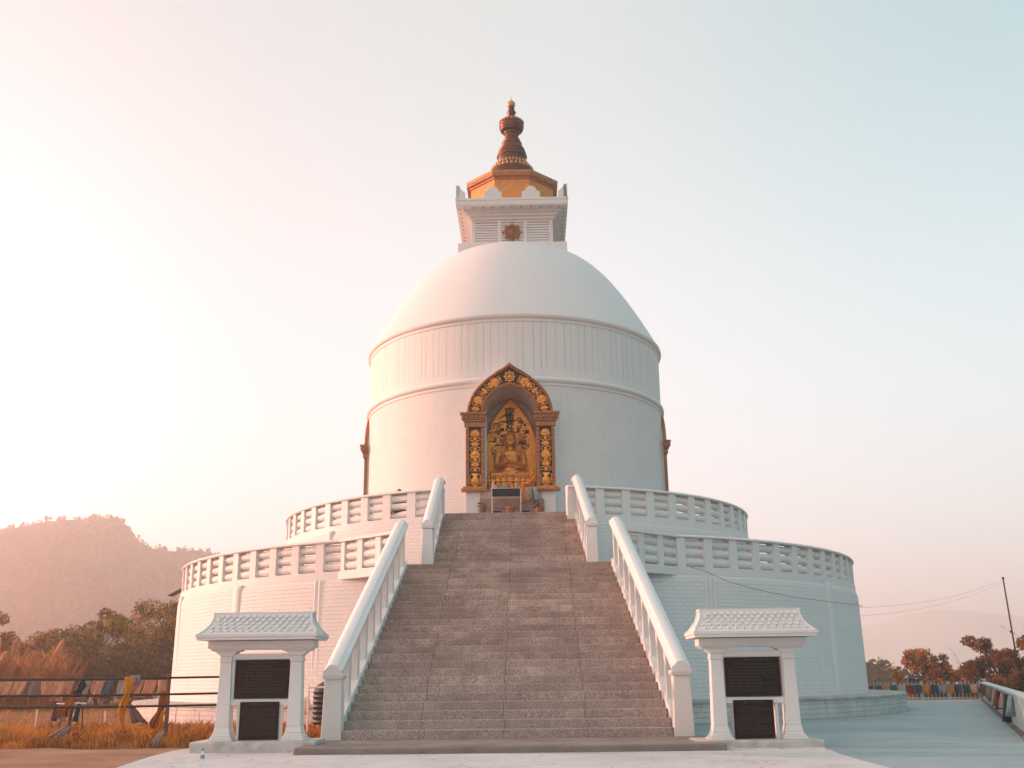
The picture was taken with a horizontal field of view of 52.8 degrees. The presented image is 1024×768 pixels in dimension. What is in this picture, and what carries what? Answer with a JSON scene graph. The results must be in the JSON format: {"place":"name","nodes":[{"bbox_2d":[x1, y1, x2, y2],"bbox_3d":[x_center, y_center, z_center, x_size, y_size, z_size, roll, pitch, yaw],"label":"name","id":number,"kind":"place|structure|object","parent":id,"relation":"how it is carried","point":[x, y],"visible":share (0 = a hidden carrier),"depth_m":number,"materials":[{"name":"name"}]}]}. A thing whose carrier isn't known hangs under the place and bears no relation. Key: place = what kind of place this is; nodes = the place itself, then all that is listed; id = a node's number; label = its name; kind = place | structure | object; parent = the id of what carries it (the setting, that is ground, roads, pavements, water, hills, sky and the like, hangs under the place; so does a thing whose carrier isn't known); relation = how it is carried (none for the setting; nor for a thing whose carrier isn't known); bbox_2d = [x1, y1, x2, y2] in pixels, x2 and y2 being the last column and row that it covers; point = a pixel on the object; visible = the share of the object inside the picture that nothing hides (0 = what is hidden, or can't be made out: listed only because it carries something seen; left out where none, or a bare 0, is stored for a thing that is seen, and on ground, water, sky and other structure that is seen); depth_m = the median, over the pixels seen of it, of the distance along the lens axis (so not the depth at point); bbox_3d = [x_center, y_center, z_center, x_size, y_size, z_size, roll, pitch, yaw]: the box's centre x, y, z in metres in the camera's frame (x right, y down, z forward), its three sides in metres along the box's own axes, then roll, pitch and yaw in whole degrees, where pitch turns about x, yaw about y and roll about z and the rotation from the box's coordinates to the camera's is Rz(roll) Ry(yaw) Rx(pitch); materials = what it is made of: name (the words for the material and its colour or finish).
{"place":"outdoors","nodes":[
{"label":"outdoors","id":0,"kind":"place"},
{"bbox_2d":[0,748,188,767],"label":"dirt path","id":1,"kind":"structure","parent":0,"point":[45,758],"depth_m":17.38,"materials":[{"name":"brown soil"}]},
{"bbox_2d":[0,518,248,700],"bbox_3d":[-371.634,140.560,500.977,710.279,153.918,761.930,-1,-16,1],"label":"hill","id":2,"kind":"structure","parent":0,"point":[51,590],"depth_m":450.84,"materials":[{"name":"green plant"}]},
{"bbox_2d":[0,513,264,641],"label":"hillside wood","id":3,"kind":"object","parent":2,"relation":"on","point":[98,604],"visible":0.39,"depth_m":452.49,"materials":[{"name":"green plant"}]},
{"bbox_2d":[0,690,982,749],"bbox_3d":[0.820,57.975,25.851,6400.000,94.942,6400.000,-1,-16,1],"label":"ground","id":4,"kind":"structure","parent":0,"point":[92,713],"depth_m":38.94,"materials":[{"name":"plant"}]},
{"bbox_2d":[0,651,7,668],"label":"plumed reed","id":5,"kind":"object","parent":4,"relation":"on","point":[2,659],"visible":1,"depth_m":48.32,"materials":[{"name":"beige plant"}]},
{"bbox_2d":[0,611,15,664],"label":"broadleaf tree","id":6,"kind":"object","parent":4,"relation":"on","point":[6,639],"visible":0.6,"depth_m":61.41,"materials":[{"name":"green plant"}]},
{"bbox_2d":[8,638,18,674],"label":"plumed reed","id":7,"kind":"object","parent":4,"relation":"on","point":[15,644],"visible":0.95,"depth_m":49.12,"materials":[{"name":"beige plant"}]},
{"bbox_2d":[5,631,32,665],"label":"broadleaf tree","id":8,"kind":"object","parent":4,"relation":"on","point":[23,650],"visible":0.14,"depth_m":62.96,"materials":[{"name":"green plant"}]},
{"bbox_2d":[0,651,44,668],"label":"shrub","id":9,"kind":"object","parent":4,"relation":"on","point":[32,655],"visible":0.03,"depth_m":53.63,"materials":[{"name":"green plant"}]},
{"bbox_2d":[36,655,47,674],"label":"plumed reed","id":10,"kind":"object","parent":4,"relation":"on","point":[44,660],"visible":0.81,"depth_m":48.44,"materials":[{"name":"beige plant"}]},
{"bbox_2d":[0,642,92,710],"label":"reed leaves","id":11,"kind":"object","parent":4,"relation":"on","point":[17,670],"visible":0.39,"depth_m":48.63,"materials":[{"name":"brown plant"}]},
{"bbox_2d":[24,628,72,662],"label":"broadleaf tree","id":12,"kind":"object","parent":4,"relation":"on","point":[32,640],"visible":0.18,"depth_m":64.16,"materials":[{"name":"green plant"}]},
{"bbox_2d":[38,639,64,689],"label":"plumed reed","id":13,"kind":"object","parent":4,"relation":"on","point":[59,647],"visible":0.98,"depth_m":48.91,"materials":[{"name":"beige plant"}]},
{"bbox_2d":[48,725,71,740],"bbox_3d":[-9.437,7.229,21.244,0.680,0.365,0.257,8,-18,-29],"label":"scarf","id":14,"kind":"object","parent":4,"relation":"on","point":[64,728],"visible":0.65,"depth_m":21.36,"materials":[{"name":"fabric"}]},
{"bbox_2d":[51,703,85,736],"bbox_3d":[-9.303,7.170,21.666,0.620,0.927,0.460,-1,-16,1],"label":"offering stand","id":15,"kind":"object","parent":4,"relation":"on","point":[61,716],"visible":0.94,"depth_m":21.56,"materials":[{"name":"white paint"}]},
{"bbox_2d":[33,624,110,702],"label":"broadleaf tree","id":16,"kind":"object","parent":4,"relation":"on","point":[73,634],"visible":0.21,"depth_m":59.50,"materials":[{"name":"green plant"}]},
{"bbox_2d":[71,733,78,742],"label":"scarf","id":17,"kind":"object","parent":4,"relation":"on","point":[73,735],"visible":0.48,"depth_m":21.23,"materials":[{"name":"red fabric"}]},
{"bbox_2d":[40,650,119,703],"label":"shrub","id":18,"kind":"object","parent":4,"relation":"on","point":[113,690],"visible":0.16,"depth_m":54.74,"materials":[{"name":"green plant"}]},
{"bbox_2d":[64,607,131,704],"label":"broadleaf tree","id":19,"kind":"object","parent":4,"relation":"on","point":[114,625],"visible":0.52,"depth_m":58.28,"materials":[{"name":"green plant"}]},
{"bbox_2d":[77,636,173,704],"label":"shrub","id":20,"kind":"object","parent":4,"relation":"on","point":[128,662],"visible":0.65,"depth_m":54.84,"materials":[{"name":"green plant"}]},
{"bbox_2d":[0,675,283,740],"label":"rail fence","id":21,"kind":"object","parent":4,"relation":"on","point":[167,705],"visible":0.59,"depth_m":21.49,"materials":[{"name":"metal"}]},
{"bbox_2d":[59,694,76,711],"bbox_3d":[-9.252,6.655,21.524,0.367,0.367,0.108,-1,-16,1],"label":"scarf","id":22,"kind":"object","parent":21,"relation":"hanging from","point":[70,701],"visible":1,"depth_m":21.50,"materials":[{"name":"orange fabric"}]},
{"bbox_2d":[71,677,86,694],"bbox_3d":[-9.057,6.332,21.603,0.330,0.367,0.107,-1,-16,1],"label":"scarf","id":23,"kind":"object","parent":21,"relation":"hanging from","point":[81,685],"visible":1,"depth_m":21.59,"materials":[{"name":"grey fabric"}]},
{"bbox_2d":[0,679,166,701],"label":"prayer flag string","id":24,"kind":"object","parent":21,"relation":"hanging from","point":[61,688],"visible":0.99,"depth_m":21.65,"materials":[{"name":"fabric"}]},
{"bbox_2d":[118,677,135,733],"bbox_3d":[-8.022,6.672,21.449,0.338,1.128,0.107,-1,-16,1],"label":"scarf","id":25,"kind":"object","parent":21,"relation":"hanging from","point":[125,698],"visible":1,"depth_m":21.45,"materials":[{"name":"yellow fabric"}]},
{"bbox_2d":[130,675,140,684],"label":"scarf","id":26,"kind":"object","parent":21,"relation":"attached to","point":[136,681],"visible":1,"depth_m":21.55,"materials":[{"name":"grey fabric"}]},
{"bbox_2d":[128,708,149,724],"bbox_3d":[-7.794,6.902,21.542,0.492,0.405,0.197,4,-16,-16],"label":"scarf","id":27,"kind":"object","parent":21,"relation":"hanging from","point":[135,715],"visible":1,"depth_m":21.49,"materials":[{"name":"fabric"}]},
{"bbox_2d":[149,691,165,728],"bbox_3d":[-7.361,6.781,21.482,0.356,0.735,0.117,-1,-16,1],"label":"scarf","id":28,"kind":"object","parent":21,"relation":"attached to","point":[155,717],"visible":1,"depth_m":21.45,"materials":[{"name":"orange fabric"}]},
{"bbox_2d":[150,710,164,738],"bbox_3d":[-7.341,7.051,21.379,0.384,0.554,0.085,-1,-16,1],"label":"scarf","id":29,"kind":"object","parent":21,"relation":"attached to","point":[161,724],"visible":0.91,"depth_m":21.36,"materials":[{"name":"yellow fabric"}]},
{"bbox_2d":[127,598,159,655],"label":"bamboo clump","id":30,"kind":"object","parent":4,"relation":"on","point":[136,602],"visible":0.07,"depth_m":79.27,"materials":[{"name":"green plant"}]},
{"bbox_2d":[109,598,178,698],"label":"broadleaf tree","id":31,"kind":"object","parent":4,"relation":"on","point":[167,628],"visible":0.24,"depth_m":60.68,"materials":[{"name":"green plant"}]},
{"bbox_2d":[149,732,163,745],"bbox_3d":[-6.963,6.955,20.221,0.168,0.253,0.270,-4,-16,10],"label":"cloth scrap","id":32,"kind":"object","parent":4,"relation":"on","point":[153,742],"visible":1,"depth_m":20.22,"materials":[{"name":"grey fabric"}]},
{"bbox_2d":[167,589,180,596],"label":"lean to","id":33,"kind":"object","parent":4,"relation":"on","point":[175,593],"visible":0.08,"depth_m":48.05,"materials":[{"name":"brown wood"}]},
{"bbox_2d":[306,683,323,732],"bbox_3d":[-4.063,7.035,22.162,0.672,1.170,0.090,2,-16,-8],"label":"pipe frame","id":34,"kind":"object","parent":4,"relation":"on","point":[308,698],"visible":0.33,"depth_m":22.19,"materials":[{"name":"white metal"}]},
{"bbox_2d":[312,681,323,724],"bbox_3d":[-3.929,6.949,22.727,0.910,1.020,0.910,-1,-16,1],"label":"water tank","id":35,"kind":"object","parent":4,"relation":"on","point":[317,706],"visible":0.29,"depth_m":22.38,"materials":[{"name":"black plastic"}]},
{"bbox_2d":[304,696,310,714],"bbox_3d":[-4.473,6.982,22.416,0.200,0.380,0.080,-1,-16,1],"label":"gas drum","id":36,"kind":"object","parent":35,"relation":"attached to","point":[305,705],"visible":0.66,"depth_m":22.39,"materials":[{"name":"white metal"}]},
{"bbox_2d":[904,675,924,697],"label":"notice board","id":37,"kind":"object","parent":4,"relation":"on","point":[913,681],"visible":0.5,"depth_m":52.09,"materials":[{"name":"teal wood"}]},
{"bbox_2d":[887,647,953,695],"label":"broadleaf tree","id":38,"kind":"object","parent":4,"relation":"on","point":[921,658],"visible":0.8,"depth_m":57.13,"materials":[{"name":"green plant"}]},
{"bbox_2d":[914,676,950,697],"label":"shrub","id":39,"kind":"object","parent":4,"relation":"on","point":[926,681],"visible":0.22,"depth_m":51.45,"materials":[{"name":"green plant"}]},
{"bbox_2d":[924,662,962,682],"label":"broadleaf tree","id":40,"kind":"object","parent":4,"relation":"on","point":[950,669],"visible":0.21,"depth_m":58.84,"materials":[{"name":"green plant"}]},
{"bbox_2d":[948,676,989,696],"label":"shrub","id":41,"kind":"object","parent":4,"relation":"on","point":[971,681],"visible":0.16,"depth_m":50.59,"materials":[{"name":"green plant"}]},
{"bbox_2d":[956,635,1019,681],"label":"broadleaf tree","id":42,"kind":"object","parent":4,"relation":"on","point":[984,645],"visible":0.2,"depth_m":58.12,"materials":[{"name":"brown plant"}]},
{"bbox_2d":[956,647,1023,687],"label":"broadleaf tree","id":43,"kind":"object","parent":4,"relation":"on","point":[1006,659],"visible":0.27,"depth_m":55.32,"materials":[{"name":"brown plant"}]},
{"bbox_2d":[988,667,1023,691],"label":"shrub","id":44,"kind":"object","parent":4,"relation":"on","point":[1000,680],"visible":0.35,"depth_m":50.25,"materials":[{"name":"brown plant"}]},
{"bbox_2d":[996,634,1023,687],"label":"broadleaf tree","id":45,"kind":"object","parent":4,"relation":"on","point":[1020,643],"visible":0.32,"depth_m":55.07,"materials":[{"name":"brown plant"}]},
{"bbox_2d":[1002,577,1020,685],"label":"utility pole","id":46,"kind":"object","parent":4,"relation":"on","point":[1009,617],"visible":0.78,"depth_m":56.77,"materials":[{"name":"metal"}]},
{"bbox_2d":[691,567,996,607],"bbox_3d":[16.325,8.316,42.785,2.039,2.790,36.768,-11,-19,33],"label":"cable","id":47,"kind":"object","parent":46,"relation":"attached to","point":[818,600],"visible":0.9,"depth_m":30.93,"materials":[{"name":"metal"}]},
{"bbox_2d":[117,747,888,767],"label":"pavement","id":48,"kind":"structure","parent":0,"point":[796,757],"depth_m":15.50,"materials":[{"name":"concrete"}]},
{"bbox_2d":[199,748,204,766],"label":"water bottle","id":49,"kind":"object","parent":48,"relation":"on","point":[202,758],"visible":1,"depth_m":14.91,"materials":[{"name":"white plastic"}]},
{"bbox_2d":[189,611,328,752],"bbox_3d":[-4.486,5.346,18.436,2.199,2.478,1.190,-1,-16,1],"label":"notice kiosk","id":50,"kind":"object","parent":48,"relation":"on","point":[259,690],"visible":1,"depth_m":18.28,"materials":[{"name":"white paint"}]},
{"bbox_2d":[293,474,726,754],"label":"staircase","id":51,"kind":"structure","parent":48,"relation":"on","point":[527,632],"depth_m":22.18,"materials":[{"name":"stone"}]},
{"bbox_2d":[477,503,487,512],"bbox_3d":[-0.976,4.076,33.496,0.477,0.482,0.402,-8,-18,25],"label":"flower pot","id":52,"kind":"object","parent":51,"relation":"on","point":[480,510],"visible":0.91,"depth_m":33.42,"materials":[{"name":"ceramic"}]},
{"bbox_2d":[506,507,515,511],"bbox_3d":[-0.040,4.153,33.473,0.322,0.299,0.322,-1,-16,1],"label":"flower pot","id":53,"kind":"object","parent":51,"relation":"on","point":[510,509],"visible":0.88,"depth_m":33.38,"materials":[{"name":"ceramic"}]},
{"bbox_2d":[533,499,544,511],"bbox_3d":[0.864,4.010,33.478,0.433,0.556,0.358,-6,-17,19],"label":"flower pot","id":54,"kind":"object","parent":51,"relation":"on","point":[539,509],"visible":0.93,"depth_m":33.41,"materials":[{"name":"ceramic"}]},
{"bbox_2d":[684,608,824,747],"bbox_3d":[4.205,5.220,18.143,2.199,2.478,1.190,-1,-16,1],"label":"notice kiosk","id":55,"kind":"object","parent":48,"relation":"on","point":[754,688],"visible":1,"depth_m":18.00,"materials":[{"name":"white paint"}]},
{"bbox_2d":[0,0,1023,628],"label":"sky","id":56,"kind":"structure","parent":0,"point":[214,214],"materials":[{"name":"white"}]},
{"bbox_2d":[694,700,1023,767],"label":"plaza","id":57,"kind":"structure","parent":0,"point":[955,734],"depth_m":20.08,"materials":[{"name":"grey concrete"}]},
{"bbox_2d":[132,99,906,725],"bbox_3d":[0.114,-0.097,42.314,27.520,26.487,27.520,-1,-16,1],"label":"stupa","id":58,"kind":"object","parent":57,"relation":"on","point":[532,319],"visible":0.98,"depth_m":35.83,"materials":[{"name":"paint"}]},
{"bbox_2d":[491,488,520,512],"bbox_3d":[-0.182,3.933,33.902,0.970,0.960,0.500,-1,-16,1],"label":"altar table","id":59,"kind":"object","parent":58,"relation":"on","point":[501,492],"visible":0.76,"depth_m":33.76,"materials":[{"name":"white paint"}]},
{"bbox_2d":[492,485,504,487],"bbox_3d":[-0.435,3.405,33.973,0.440,0.100,0.440,-1,-16,1],"label":"offering bowl","id":60,"kind":"object","parent":59,"relation":"on","point":[498,486],"visible":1,"depth_m":33.84,"materials":[{"name":"white metal"}]},
{"bbox_2d":[487,432,533,490],"bbox_3d":[-0.060,2.642,35.782,1.649,2.098,0.996,-1,-16,1],"label":"seated statue","id":61,"kind":"object","parent":58,"relation":"on","point":[511,464],"visible":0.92,"depth_m":35.64,"materials":[{"name":"gold metal"}]},
{"bbox_2d":[484,475,536,491],"bbox_3d":[-0.041,3.367,34.932,1.860,0.600,0.036,-1,-16,1],"label":"gilded paling","id":62,"kind":"object","parent":58,"relation":"on","point":[509,480],"visible":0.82,"depth_m":34.95,"materials":[{"name":"gold metal"}]},
{"bbox_2d":[487,399,535,491],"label":"ornate golden halo backdrop","id":63,"kind":"object","parent":58,"relation":"on","point":[510,416],"visible":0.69,"depth_m":36.65,"materials":[{"name":"gold metal"}]},
{"bbox_2d":[525,487,529,500],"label":"scarf","id":64,"kind":"object","parent":58,"relation":"hanging from","point":[527,494],"visible":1,"depth_m":34.30,"materials":[{"name":"beige fabric"}]},
{"bbox_2d":[521,469,534,502],"bbox_3d":[0.517,3.400,34.565,0.492,1.168,0.131,4,-16,-15],"label":"marigold garland","id":65,"kind":"object","parent":58,"relation":"hanging from","point":[526,483],"visible":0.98,"depth_m":34.52},
{"bbox_2d":[529,487,531,499],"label":"scarf","id":66,"kind":"object","parent":58,"relation":"hanging from","point":[530,493],"visible":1,"depth_m":34.32,"materials":[{"name":"white fabric"}]},
{"bbox_2d":[533,486,541,503],"bbox_3d":[0.796,3.662,34.122,0.171,0.632,0.418,9,-18,-30],"label":"scarf","id":67,"kind":"object","parent":58,"relation":"hanging from","point":[536,495],"visible":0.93,"depth_m":34.14,"materials":[{"name":"fabric"}]},
{"bbox_2d":[869,681,982,700],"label":"steel fence","id":68,"kind":"object","parent":57,"relation":"on","point":[949,697],"visible":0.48,"depth_m":44.56,"materials":[{"name":"grey metal"}]},
{"bbox_2d":[868,684,978,693],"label":"prayer flag string","id":69,"kind":"object","parent":68,"relation":"hanging from","point":[956,688],"visible":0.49,"depth_m":44.58,"materials":[{"name":"fabric"}]},
{"bbox_2d":[907,700,971,701],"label":"kerb","id":70,"kind":"structure","parent":57,"relation":"on","point":[946,700],"depth_m":43.96,"materials":[{"name":"beige concrete"}]},
{"bbox_2d":[980,682,1023,738],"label":"boundary wall","id":71,"kind":"structure","parent":57,"relation":"on","point":[1016,724],"depth_m":22.25,"materials":[{"name":"white concrete"}]},
{"bbox_2d":[985,687,989,698],"bbox_3d":[16.218,10.518,35.128,0.254,0.396,0.677,-7,-17,20],"label":"wall cloth","id":72,"kind":"object","parent":71,"relation":"hanging from","point":[987,693],"depth_m":34.93,"materials":[{"name":"fabric"}]},
{"bbox_2d":[988,688,991,701],"bbox_3d":[15.312,9.931,32.981,0.250,0.416,0.690,-7,-17,22],"label":"wall cloth","id":73,"kind":"object","parent":71,"relation":"hanging from","point":[990,695],"depth_m":32.76,"materials":[{"name":"fabric"}]},
{"bbox_2d":[991,689,995,706],"bbox_3d":[14.399,9.371,30.823,0.253,0.494,0.713,-7,-17,22],"label":"wall cloth","id":74,"kind":"object","parent":71,"relation":"hanging from","point":[993,690],"depth_m":30.81,"materials":[{"name":"grey fabric"}]},
{"bbox_2d":[993,690,997,705],"bbox_3d":[13.618,8.829,28.995,0.249,0.429,0.638,-8,-17,23],"label":"wall cloth","id":75,"kind":"object","parent":71,"relation":"hanging from","point":[995,698],"depth_m":28.85,"materials":[{"name":"orange fabric"}]},
{"bbox_2d":[995,691,1002,709],"bbox_3d":[12.937,8.402,27.379,0.259,0.474,0.654,-7,-17,22],"label":"wall cloth","id":76,"kind":"object","parent":71,"relation":"hanging from","point":[997,700],"depth_m":27.24,"materials":[{"name":"fabric"}]},
{"bbox_2d":[998,692,1003,707],"bbox_3d":[12.260,7.917,25.794,0.247,0.390,0.634,-8,-17,24],"label":"wall cloth","id":77,"kind":"object","parent":71,"relation":"hanging from","point":[1000,702],"depth_m":25.64,"materials":[{"name":"fabric"}]},
{"bbox_2d":[1002,694,1011,721],"bbox_3d":[11.630,7.620,24.270,0.259,0.634,0.682,-7,-17,21],"label":"wall cloth","id":78,"kind":"object","parent":71,"relation":"hanging from","point":[1006,719],"depth_m":24.07,"materials":[{"name":"teal fabric"}]},
{"bbox_2d":[1005,695,1015,716],"bbox_3d":[10.886,7.039,22.556,0.248,0.434,0.691,-6,-17,19],"label":"wall cloth","id":79,"kind":"object","parent":71,"relation":"hanging from","point":[1010,709],"depth_m":22.36,"materials":[{"name":"white fabric"}]},
{"bbox_2d":[862,609,1023,683],"bbox_3d":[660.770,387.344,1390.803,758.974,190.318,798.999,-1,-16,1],"label":"mountain","id":80,"kind":"structure","parent":0,"point":[936,632],"depth_m":1517.75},
{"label":"hill","id":81,"kind":"structure","parent":0,"visible":0},
{"bbox_2d":[865,656,966,689],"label":"hillside wood","id":82,"kind":"object","parent":81,"relation":"on","point":[877,669],"visible":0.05,"depth_m":135.11,"materials":[{"name":"brown plant"}]}
]}

